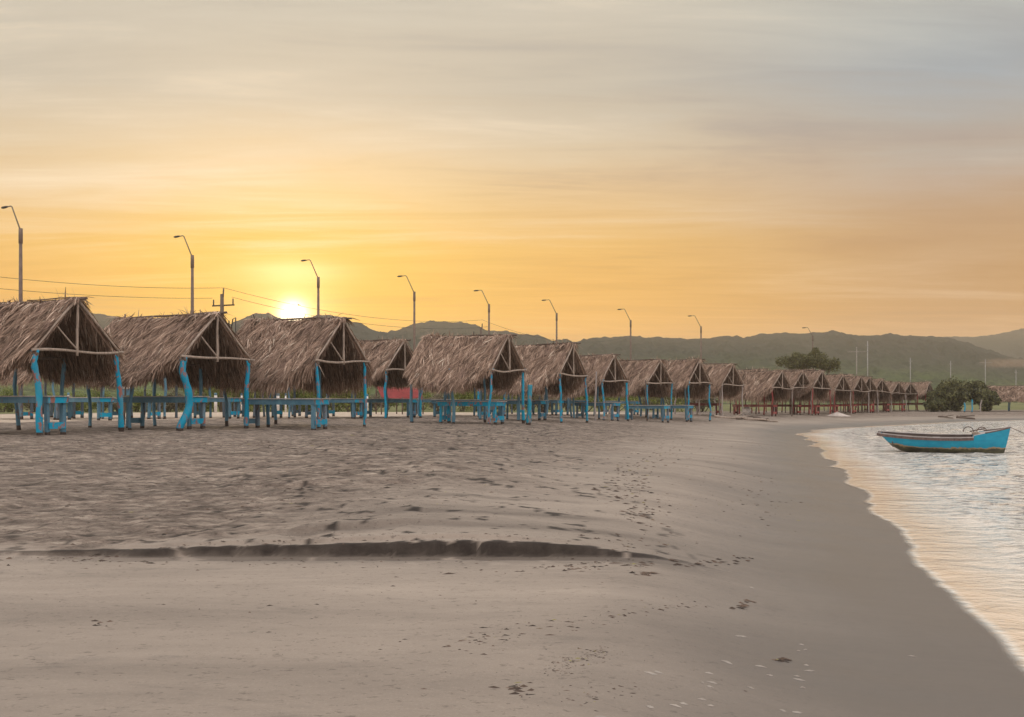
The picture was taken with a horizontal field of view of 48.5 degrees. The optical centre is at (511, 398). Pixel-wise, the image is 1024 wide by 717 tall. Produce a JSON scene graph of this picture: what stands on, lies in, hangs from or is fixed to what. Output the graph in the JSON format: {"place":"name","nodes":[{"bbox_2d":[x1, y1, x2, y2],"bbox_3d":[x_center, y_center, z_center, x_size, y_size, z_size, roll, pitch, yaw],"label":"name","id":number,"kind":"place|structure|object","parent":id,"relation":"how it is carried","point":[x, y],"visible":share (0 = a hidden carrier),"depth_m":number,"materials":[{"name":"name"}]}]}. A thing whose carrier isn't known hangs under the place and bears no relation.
{"place":"outdoors","nodes":[
{"label":"outdoors","id":0,"kind":"place"},
{"bbox_2d":[0,402,1023,716],"bbox_3d":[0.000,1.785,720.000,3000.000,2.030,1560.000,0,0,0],"label":"ground","id":1,"kind":"structure","parent":0,"point":[850,594],"depth_m":9.63,"materials":[{"name":"sand"}]},
{"bbox_2d":[1,206,22,405],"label":"street lamp","id":2,"kind":"object","parent":1,"relation":"on","point":[20,236],"visible":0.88,"depth_m":54.93,"materials":[{"name":"metal"}]},
{"bbox_2d":[0,386,26,411],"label":"shrub","id":3,"kind":"object","parent":1,"relation":"on","point":[10,392],"visible":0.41,"depth_m":90.33,"materials":[{"name":"green plant"}]},
{"bbox_2d":[18,403,32,418],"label":"beach table","id":4,"kind":"object","parent":1,"relation":"on","point":[30,413],"visible":0.21,"depth_m":45.41,"materials":[{"name":"blue paint"}]},
{"bbox_2d":[0,396,70,434],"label":"beach table","id":5,"kind":"object","parent":1,"relation":"on","point":[61,424],"visible":0.9,"depth_m":27.90,"materials":[{"name":"blue paint"}]},
{"bbox_2d":[23,403,49,411],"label":"shrub","id":6,"kind":"object","parent":1,"relation":"on","point":[27,405],"visible":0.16,"depth_m":94.55,"materials":[{"name":"green plant"}]},
{"bbox_2d":[0,365,105,419],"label":"thatched hut","id":7,"kind":"object","parent":1,"relation":"on","point":[22,379],"visible":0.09,"depth_m":44.54,"materials":[{"name":"blue paint"}]},
{"bbox_2d":[42,402,83,417],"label":"beach table","id":8,"kind":"object","parent":1,"relation":"on","point":[81,413],"visible":0.2,"depth_m":48.53,"materials":[{"name":"blue paint"}]},
{"bbox_2d":[0,287,127,435],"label":"thatched hut","id":9,"kind":"object","parent":1,"relation":"on","point":[61,341],"visible":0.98,"depth_m":28.93,"materials":[{"name":"plant"}]},
{"bbox_2d":[64,391,86,410],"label":"shrub","id":10,"kind":"object","parent":1,"relation":"on","point":[78,405],"visible":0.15,"depth_m":89.95,"materials":[{"name":"green plant"}]},
{"bbox_2d":[56,397,114,420],"bbox_3d":[-16.310,0.447,43.324,2.484,1.006,0.793,0,0,27],"label":"beach table","id":11,"kind":"object","parent":1,"relation":"on","point":[99,400],"visible":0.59,"depth_m":42.96,"materials":[{"name":"blue paint"}]},
{"bbox_2d":[78,393,105,411],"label":"shrub","id":12,"kind":"object","parent":1,"relation":"on","point":[86,409],"visible":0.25,"depth_m":92.69,"materials":[{"name":"green plant"}]},
{"bbox_2d":[90,387,110,410],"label":"shrub","id":13,"kind":"object","parent":1,"relation":"on","point":[96,394],"visible":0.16,"depth_m":96.90,"materials":[{"name":"green plant"}]},
{"bbox_2d":[112,398,160,418],"bbox_3d":[-15.176,0.454,45.789,2.386,0.975,0.763,0,0,27],"label":"beach table","id":14,"kind":"object","parent":1,"relation":"on","point":[149,413],"visible":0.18,"depth_m":45.51,"materials":[{"name":"blue paint"}]},
{"bbox_2d":[123,389,163,411],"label":"shrub","id":15,"kind":"object","parent":1,"relation":"on","point":[140,394],"visible":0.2,"depth_m":92.56,"materials":[{"name":"green plant"}]},
{"bbox_2d":[100,377,211,418],"bbox_3d":[-15.017,-0.915,47.881,4.342,3.836,4.236,0,-1,28],"label":"thatched hut","id":16,"kind":"object","parent":1,"relation":"on","point":[165,385],"visible":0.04,"depth_m":48.89,"materials":[{"name":"plant"}]},
{"bbox_2d":[147,403,177,411],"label":"shrub","id":17,"kind":"object","parent":1,"relation":"on","point":[168,409],"visible":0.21,"depth_m":91.16,"materials":[{"name":"green plant"}]},
{"bbox_2d":[123,396,209,428],"bbox_3d":[-10.013,0.453,32.859,2.634,1.062,0.794,0,0,27],"label":"beach table","id":18,"kind":"object","parent":1,"relation":"on","point":[142,400],"visible":0.74,"depth_m":32.54,"materials":[{"name":"blue paint"}]},
{"bbox_2d":[81,307,254,430],"bbox_3d":[-10.080,-0.794,33.358,4.469,3.809,4.771,-1,0,27],"label":"thatched hut","id":19,"kind":"object","parent":1,"relation":"on","point":[200,350],"visible":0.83,"depth_m":32.79,"materials":[{"name":"plant"}]},
{"bbox_2d":[167,389,184,411],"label":"shrub","id":20,"kind":"object","parent":1,"relation":"on","point":[180,406],"visible":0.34,"depth_m":90.38,"materials":[{"name":"green plant"}]},
{"bbox_2d":[174,235,193,412],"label":"street lamp","id":21,"kind":"object","parent":1,"relation":"on","point":[192,283],"visible":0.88,"depth_m":65.17,"materials":[{"name":"metal"}]},
{"bbox_2d":[193,397,240,418],"bbox_3d":[-12.392,0.447,47.745,2.185,0.997,0.760,0,0,27],"label":"beach table","id":22,"kind":"object","parent":1,"relation":"on","point":[221,399],"visible":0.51,"depth_m":47.33,"materials":[{"name":"blue paint"}]},
{"bbox_2d":[212,288,236,411],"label":"utility pole","id":23,"kind":"object","parent":1,"relation":"on","point":[221,305],"visible":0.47,"depth_m":75.88,"materials":[{"name":"brown wood"}]},
{"bbox_2d":[226,288,476,321],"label":"power line","id":24,"kind":"object","parent":23,"relation":"attached to","point":[363,316],"visible":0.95,"depth_m":91.11,"materials":[{"name":"metal"}]},
{"bbox_2d":[233,297,479,328],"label":"power line","id":25,"kind":"object","parent":23,"relation":"attached to","point":[356,322],"visible":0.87,"depth_m":89.84,"materials":[{"name":"metal"}]},
{"bbox_2d":[211,387,256,410],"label":"shrub","id":26,"kind":"object","parent":1,"relation":"on","point":[237,396],"visible":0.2,"depth_m":86.12,"materials":[{"name":"green plant"}]},
{"bbox_2d":[233,402,282,417],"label":"beach table","id":27,"kind":"object","parent":1,"relation":"on","point":[280,412],"visible":0.15,"depth_m":51.05,"materials":[{"name":"blue paint"}]},
{"bbox_2d":[222,386,328,418],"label":"thatched hut","id":28,"kind":"object","parent":1,"relation":"on","point":[263,408],"visible":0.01,"depth_m":50.03,"materials":[{"name":"blue paint"}]},
{"bbox_2d":[265,389,292,410],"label":"shrub","id":29,"kind":"object","parent":1,"relation":"on","point":[282,396],"visible":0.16,"depth_m":88.12,"materials":[{"name":"green plant"}]},
{"bbox_2d":[239,398,330,429],"bbox_3d":[-6.682,0.514,33.485,2.784,1.051,0.771,0,0,27],"label":"beach table","id":30,"kind":"object","parent":1,"relation":"on","point":[312,402],"visible":0.84,"depth_m":33.09,"materials":[{"name":"blue paint"}]},
{"bbox_2d":[214,313,373,427],"bbox_3d":[-6.870,-0.899,36.060,4.383,3.875,4.616,1,1,27],"label":"thatched hut","id":31,"kind":"object","parent":1,"relation":"on","point":[320,354],"visible":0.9,"depth_m":35.35,"materials":[{"name":"plant"}]},
{"bbox_2d":[287,388,323,411],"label":"shrub","id":32,"kind":"object","parent":1,"relation":"on","point":[299,393],"visible":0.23,"depth_m":89.14,"materials":[{"name":"green plant"}]},
{"bbox_2d":[301,259,319,316],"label":"street lamp","id":33,"kind":"object","parent":1,"relation":"on","point":[318,296],"visible":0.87,"depth_m":76.83,"materials":[{"name":"metal"}]},
{"bbox_2d":[291,403,334,415],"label":"beach table","id":34,"kind":"object","parent":1,"relation":"on","point":[332,411],"visible":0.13,"depth_m":53.95,"materials":[{"name":"blue paint"}]},
{"bbox_2d":[304,391,349,411],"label":"shrub","id":35,"kind":"object","parent":1,"relation":"on","point":[339,407],"visible":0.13,"depth_m":86.66,"materials":[{"name":"green plant"}]},
{"bbox_2d":[305,398,363,418],"bbox_3d":[-7.743,0.484,49.385,2.785,0.988,0.769,0,0,27],"label":"beach table","id":36,"kind":"object","parent":1,"relation":"on","point":[353,401],"visible":0.55,"depth_m":48.82,"materials":[{"name":"blue paint"}]},
{"bbox_2d":[335,384,369,411],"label":"shrub","id":37,"kind":"object","parent":1,"relation":"on","point":[347,406],"visible":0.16,"depth_m":84.86,"materials":[{"name":"green plant"}]},
{"bbox_2d":[321,336,422,417],"bbox_3d":[-6.300,-0.933,50.801,4.378,3.878,4.538,1,2,30],"label":"thatched hut","id":38,"kind":"object","parent":1,"relation":"on","point":[389,359],"visible":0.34,"depth_m":50.13,"materials":[{"name":"plant"}]},
{"bbox_2d":[368,391,390,410],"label":"shrub","id":39,"kind":"object","parent":1,"relation":"on","point":[374,404],"visible":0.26,"depth_m":112.97,"materials":[{"name":"green plant"}]},
{"bbox_2d":[362,399,417,416],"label":"beach table","id":40,"kind":"object","parent":1,"relation":"on","point":[371,401],"visible":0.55,"depth_m":52.02,"materials":[{"name":"blue paint"}]},
{"bbox_2d":[376,386,423,413],"bbox_3d":[-6.130,0.103,62.000,2.368,1.658,1.310,0,0,-20],"label":"awning","id":41,"kind":"object","parent":1,"relation":"on","point":[399,394],"visible":0.59,"depth_m":61.86,"materials":[{"name":"red fabric"}]},
{"bbox_2d":[397,275,415,398],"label":"street lamp","id":42,"kind":"object","parent":1,"relation":"on","point":[414,333],"visible":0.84,"depth_m":87.40,"materials":[{"name":"metal"}]},
{"bbox_2d":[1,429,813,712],"bbox_3d":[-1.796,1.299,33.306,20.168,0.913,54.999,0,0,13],"label":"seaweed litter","id":43,"kind":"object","parent":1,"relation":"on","point":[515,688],"visible":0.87,"depth_m":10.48,"materials":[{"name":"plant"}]},
{"bbox_2d":[423,391,435,409],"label":"shrub","id":44,"kind":"object","parent":1,"relation":"on","point":[426,396],"visible":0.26,"depth_m":120.49,"materials":[{"name":"green plant"}]},
{"bbox_2d":[409,399,451,415],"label":"beach table","id":45,"kind":"object","parent":1,"relation":"on","point":[426,400],"visible":0.23,"depth_m":57.50,"materials":[{"name":"blue paint"}]},
{"bbox_2d":[428,391,450,410],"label":"shrub","id":46,"kind":"object","parent":1,"relation":"on","point":[436,397],"visible":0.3,"depth_m":110.04,"materials":[{"name":"green plant"}]},
{"bbox_2d":[432,400,487,417],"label":"beach table","id":47,"kind":"object","parent":1,"relation":"on","point":[434,403],"visible":0.45,"depth_m":53.02,"materials":[{"name":"blue paint"}]},
{"bbox_2d":[417,386,505,416],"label":"thatched hut","id":48,"kind":"object","parent":1,"relation":"on","point":[448,393],"visible":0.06,"depth_m":57.48,"materials":[{"name":"plant"}]},
{"bbox_2d":[450,390,473,411],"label":"shrub","id":49,"kind":"object","parent":1,"relation":"on","point":[467,396],"visible":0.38,"depth_m":106.98,"materials":[{"name":"green plant"}]},
{"bbox_2d":[403,330,526,423],"bbox_3d":[-1.635,-0.797,43.185,4.145,3.724,4.529,1,2,26],"label":"thatched hut","id":50,"kind":"object","parent":1,"relation":"on","point":[445,363],"visible":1,"depth_m":42.40,"materials":[{"name":"plant"}]},
{"bbox_2d":[436,401,506,424],"bbox_3d":[-1.523,0.579,42.749,2.586,0.979,0.832,0,0,26],"label":"beach table","id":51,"kind":"object","parent":1,"relation":"on","point":[494,404],"visible":0.89,"depth_m":42.47,"materials":[{"name":"blue paint"}]},
{"bbox_2d":[474,290,489,398],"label":"street lamp","id":52,"kind":"object","parent":1,"relation":"on","point":[488,318],"visible":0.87,"depth_m":98.83,"materials":[{"name":"metal"}]},
{"bbox_2d":[491,400,548,419],"bbox_3d":[0.321,0.560,50.857,2.585,1.003,0.812,0,0,27],"label":"beach table","id":53,"kind":"object","parent":1,"relation":"on","point":[539,403],"visible":0.69,"depth_m":50.35,"materials":[{"name":"blue paint"}]},
{"bbox_2d":[526,385,532,424],"bbox_3d":[0.630,0.302,42.590,0.277,1.658,0.239,0,0,0],"label":"post","id":54,"kind":"object","parent":1,"relation":"on","point":[529,407],"visible":0.81,"depth_m":42.52,"materials":[{"name":"paint"}]},
{"bbox_2d":[490,394,568,415],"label":"thatched hut","id":55,"kind":"object","parent":1,"relation":"on","point":[567,412],"visible":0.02,"depth_m":64.03,"materials":[{"name":"blue paint"}]},
{"bbox_2d":[479,340,587,422],"bbox_3d":[0.939,-0.699,49.419,4.545,3.832,4.424,0,0,28],"label":"thatched hut","id":56,"kind":"object","parent":1,"relation":"on","point":[555,369],"visible":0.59,"depth_m":48.45,"materials":[{"name":"plant"}]},
{"bbox_2d":[524,394,557,411],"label":"shrub","id":57,"kind":"object","parent":1,"relation":"on","point":[542,405],"visible":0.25,"depth_m":100.26,"materials":[{"name":"green plant"}]},
{"bbox_2d":[532,400,563,414],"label":"beach table","id":58,"kind":"object","parent":1,"relation":"on","point":[549,401],"visible":0.38,"depth_m":63.19,"materials":[{"name":"blue paint"}]},
{"bbox_2d":[542,300,557,409],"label":"street lamp","id":59,"kind":"object","parent":1,"relation":"on","point":[556,331],"visible":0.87,"depth_m":109.28,"materials":[{"name":"metal"}]},
{"bbox_2d":[551,400,585,414],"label":"beach table","id":60,"kind":"object","parent":1,"relation":"on","point":[552,410],"visible":0.45,"depth_m":64.45,"materials":[{"name":"blue paint"}]},
{"bbox_2d":[542,352,630,420],"bbox_3d":[3.628,-0.539,56.924,4.144,3.661,4.360,-1,1,34],"label":"thatched hut","id":61,"kind":"object","parent":1,"relation":"on","point":[612,379],"visible":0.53,"depth_m":56.16,"materials":[{"name":"plant"}]},
{"bbox_2d":[594,372,596,420],"bbox_3d":[3.937,-0.046,53.510,0.136,2.454,0.114,0,0,0],"label":"timber pole","id":62,"kind":"object","parent":1,"relation":"on","point":[595,396],"visible":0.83,"depth_m":53.48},
{"bbox_2d":[574,402,621,420],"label":"beach table","id":63,"kind":"object","parent":1,"relation":"on","point":[613,404],"visible":0.84,"depth_m":55.90,"materials":[{"name":"blue paint"}]},
{"bbox_2d":[588,395,609,411],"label":"shrub","id":64,"kind":"object","parent":1,"relation":"on","point":[600,400],"visible":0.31,"depth_m":105.40,"materials":[{"name":"green plant"}]},
{"bbox_2d":[605,401,639,414],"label":"beach table","id":65,"kind":"object","parent":1,"relation":"on","point":[630,402],"visible":0.61,"depth_m":70.38,"materials":[{"name":"blue paint"}]},
{"bbox_2d":[617,309,631,359],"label":"street lamp","id":66,"kind":"object","parent":1,"relation":"on","point":[630,335],"visible":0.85,"depth_m":119.03,"materials":[{"name":"metal"}]},
{"bbox_2d":[617,395,643,412],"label":"shrub","id":67,"kind":"object","parent":1,"relation":"on","point":[633,398],"visible":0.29,"depth_m":98.54,"materials":[{"name":"green plant"}]},
{"bbox_2d":[591,358,674,419],"bbox_3d":[6.800,-0.584,64.048,4.219,3.795,4.583,1,1,38],"label":"thatched hut","id":68,"kind":"object","parent":1,"relation":"on","point":[654,374],"visible":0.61,"depth_m":63.25,"materials":[{"name":"plant"}]},
{"bbox_2d":[623,405,671,422],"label":"beach table","id":69,"kind":"object","parent":1,"relation":"on","point":[662,407],"visible":0.79,"depth_m":59.50,"materials":[{"name":"blue paint"}]},
{"bbox_2d":[641,397,665,409],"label":"shrub","id":70,"kind":"object","parent":1,"relation":"on","point":[643,401],"visible":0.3,"depth_m":121.78,"materials":[{"name":"green plant"}]},
{"bbox_2d":[649,396,687,411],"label":"shrub","id":71,"kind":"object","parent":1,"relation":"on","point":[679,401],"visible":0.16,"depth_m":105.12,"materials":[{"name":"green plant"}]},
{"bbox_2d":[652,405,693,421],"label":"beach table","id":72,"kind":"object","parent":1,"relation":"on","point":[678,406],"visible":0.62,"depth_m":62.87,"materials":[{"name":"blue paint"}]},
{"bbox_2d":[638,356,712,420],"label":"thatched hut","id":73,"kind":"object","parent":1,"relation":"on","point":[690,378],"visible":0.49,"depth_m":66.40,"materials":[{"name":"plant"}]},
{"bbox_2d":[688,315,701,408],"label":"street lamp","id":74,"kind":"object","parent":1,"relation":"on","point":[700,338],"visible":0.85,"depth_m":129.52,"materials":[{"name":"metal"}]},
{"bbox_2d":[686,403,720,414],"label":"beach table","id":75,"kind":"object","parent":1,"relation":"on","point":[707,404],"visible":0.52,"depth_m":78.55,"materials":[{"name":"red paint"}]},
{"bbox_2d":[690,396,720,411],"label":"shrub","id":76,"kind":"object","parent":1,"relation":"on","point":[706,401],"visible":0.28,"depth_m":105.49,"materials":[{"name":"green plant"}]},
{"bbox_2d":[674,362,744,415],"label":"thatched hut","id":77,"kind":"object","parent":1,"relation":"on","point":[726,380],"visible":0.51,"depth_m":76.41,"materials":[{"name":"wicker"}]},
{"bbox_2d":[714,411,753,418],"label":"driftwood log","id":78,"kind":"object","parent":1,"relation":"on","point":[729,417],"visible":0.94,"depth_m":72.81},
{"bbox_2d":[714,366,768,413],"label":"thatched hut","id":79,"kind":"object","parent":1,"relation":"on","point":[754,369],"visible":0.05,"depth_m":97.77,"materials":[{"name":"plant"}]},
{"bbox_2d":[715,369,792,415],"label":"thatched hut","id":80,"kind":"object","parent":1,"relation":"on","point":[767,386],"visible":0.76,"depth_m":84.67,"materials":[{"name":"plant"}]},
{"bbox_2d":[593,587,915,716],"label":"pebbles","id":81,"kind":"object","parent":1,"relation":"on","point":[649,706],"visible":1,"depth_m":6.28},
{"bbox_2d":[732,404,777,415],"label":"beach table","id":82,"kind":"object","parent":1,"relation":"on","point":[755,405],"visible":0.89,"depth_m":82.79,"materials":[{"name":"red paint"}]},
{"bbox_2d":[755,369,815,414],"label":"thatched hut","id":83,"kind":"object","parent":1,"relation":"on","point":[795,378],"visible":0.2,"depth_m":91.42,"materials":[{"name":"plant"}]},
{"bbox_2d":[773,404,801,414],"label":"beach table","id":84,"kind":"object","parent":1,"relation":"on","point":[794,405],"visible":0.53,"depth_m":92.43,"materials":[{"name":"red paint"}]},
{"bbox_2d":[766,368,819,412],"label":"thatched hut","id":85,"kind":"object","parent":1,"relation":"on","point":[799,401],"visible":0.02,"depth_m":101.84,"materials":[{"name":"plant"}]},
{"bbox_2d":[773,368,831,414],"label":"thatched hut","id":86,"kind":"object","parent":1,"relation":"on","point":[818,384],"visible":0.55,"depth_m":92.29,"materials":[{"name":"plant"}]},
{"bbox_2d":[775,347,841,408],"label":"tree","id":87,"kind":"object","parent":1,"relation":"on","point":[815,358],"visible":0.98,"depth_m":127.01,"materials":[{"name":"green plant"}]},
{"bbox_2d":[810,404,839,413],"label":"beach table","id":88,"kind":"object","parent":1,"relation":"on","point":[828,405],"visible":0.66,"depth_m":96.48,"materials":[{"name":"red paint"}]},
{"bbox_2d":[800,372,853,413],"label":"thatched hut","id":89,"kind":"object","parent":1,"relation":"on","point":[841,391],"visible":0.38,"depth_m":97.49,"materials":[{"name":"plant"}]},
{"bbox_2d":[818,375,869,413],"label":"thatched hut","id":90,"kind":"object","parent":1,"relation":"on","point":[859,388],"visible":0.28,"depth_m":101.59,"materials":[{"name":"plant"}]},
{"bbox_2d":[829,376,878,412],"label":"thatched hut","id":91,"kind":"object","parent":1,"relation":"on","point":[873,389],"visible":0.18,"depth_m":104.84,"materials":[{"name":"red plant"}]},
{"bbox_2d":[839,378,892,411],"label":"thatched hut","id":92,"kind":"object","parent":1,"relation":"on","point":[885,394],"visible":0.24,"depth_m":107.83,"materials":[{"name":"plant"}]},
{"bbox_2d":[863,403,890,411],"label":"beach table","id":93,"kind":"object","parent":1,"relation":"on","point":[886,404],"visible":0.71,"depth_m":107.44,"materials":[{"name":"red paint"}]},
{"bbox_2d":[876,381,907,411],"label":"thatched hut","id":94,"kind":"object","parent":1,"relation":"on","point":[897,391],"visible":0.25,"depth_m":111.71,"materials":[{"name":"wicker"}]},
{"bbox_2d":[887,381,918,410],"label":"thatched hut","id":95,"kind":"object","parent":1,"relation":"on","point":[910,390],"visible":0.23,"depth_m":114.58,"materials":[{"name":"plant"}]},
{"bbox_2d":[895,381,932,410],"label":"thatched hut","id":96,"kind":"object","parent":1,"relation":"on","point":[922,389],"visible":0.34,"depth_m":116.93,"materials":[{"name":"plant"}]},
{"bbox_2d":[923,396,946,411],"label":"bush","id":97,"kind":"object","parent":1,"relation":"on","point":[935,404],"visible":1,"depth_m":109.64,"materials":[{"name":"green plant"}]},
{"bbox_2d":[926,380,957,411],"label":"bush","id":98,"kind":"object","parent":1,"relation":"on","point":[946,391],"visible":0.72,"depth_m":111.32,"materials":[{"name":"green plant"}]},
{"bbox_2d":[934,375,970,410],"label":"bush","id":99,"kind":"object","parent":1,"relation":"on","point":[963,393],"visible":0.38,"depth_m":113.40,"materials":[{"name":"green plant"}]},
{"bbox_2d":[964,379,990,404],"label":"bush","id":100,"kind":"object","parent":1,"relation":"on","point":[975,387],"visible":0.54,"depth_m":115.34,"materials":[{"name":"green plant"}]},
{"bbox_2d":[974,388,1001,410],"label":"bush","id":101,"kind":"object","parent":1,"relation":"on","point":[990,399],"visible":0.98,"depth_m":112.43,"materials":[{"name":"green plant"}]},
{"bbox_2d":[988,385,1023,410],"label":"thatched hut","id":102,"kind":"object","parent":1,"relation":"on","point":[1009,394],"visible":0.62,"depth_m":114.14,"materials":[{"name":"plant"}]},
{"bbox_2d":[0,313,1023,405],"bbox_3d":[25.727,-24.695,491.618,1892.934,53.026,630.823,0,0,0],"label":"hills","id":103,"kind":"structure","parent":0,"point":[890,355],"depth_m":467.55,"materials":[{"name":"plant"}]},
{"bbox_2d":[0,0,1023,341],"label":"sky","id":104,"kind":"structure","parent":0,"point":[744,168],"materials":[{"name":"orange"}]},
{"bbox_2d":[795,420,1023,667],"bbox_3d":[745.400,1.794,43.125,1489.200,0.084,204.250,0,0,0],"label":"water","id":105,"kind":"structure","parent":0,"point":[957,519],"depth_m":19.26,"materials":[{"name":"liquid"}]},
{"bbox_2d":[877,427,1010,453],"bbox_3d":[14.491,1.414,38.299,4.200,1.021,1.632,1,3,20],"label":"rowing boat","id":106,"kind":"object","parent":105,"relation":"on","point":[994,441],"visible":0.87,"depth_m":37.65,"materials":[{"name":"paint"}]},
{"bbox_2d":[944,328,1023,358],"bbox_3d":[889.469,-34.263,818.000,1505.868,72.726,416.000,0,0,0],"label":"hills","id":107,"kind":"structure","parent":0,"point":[1010,344],"depth_m":836.90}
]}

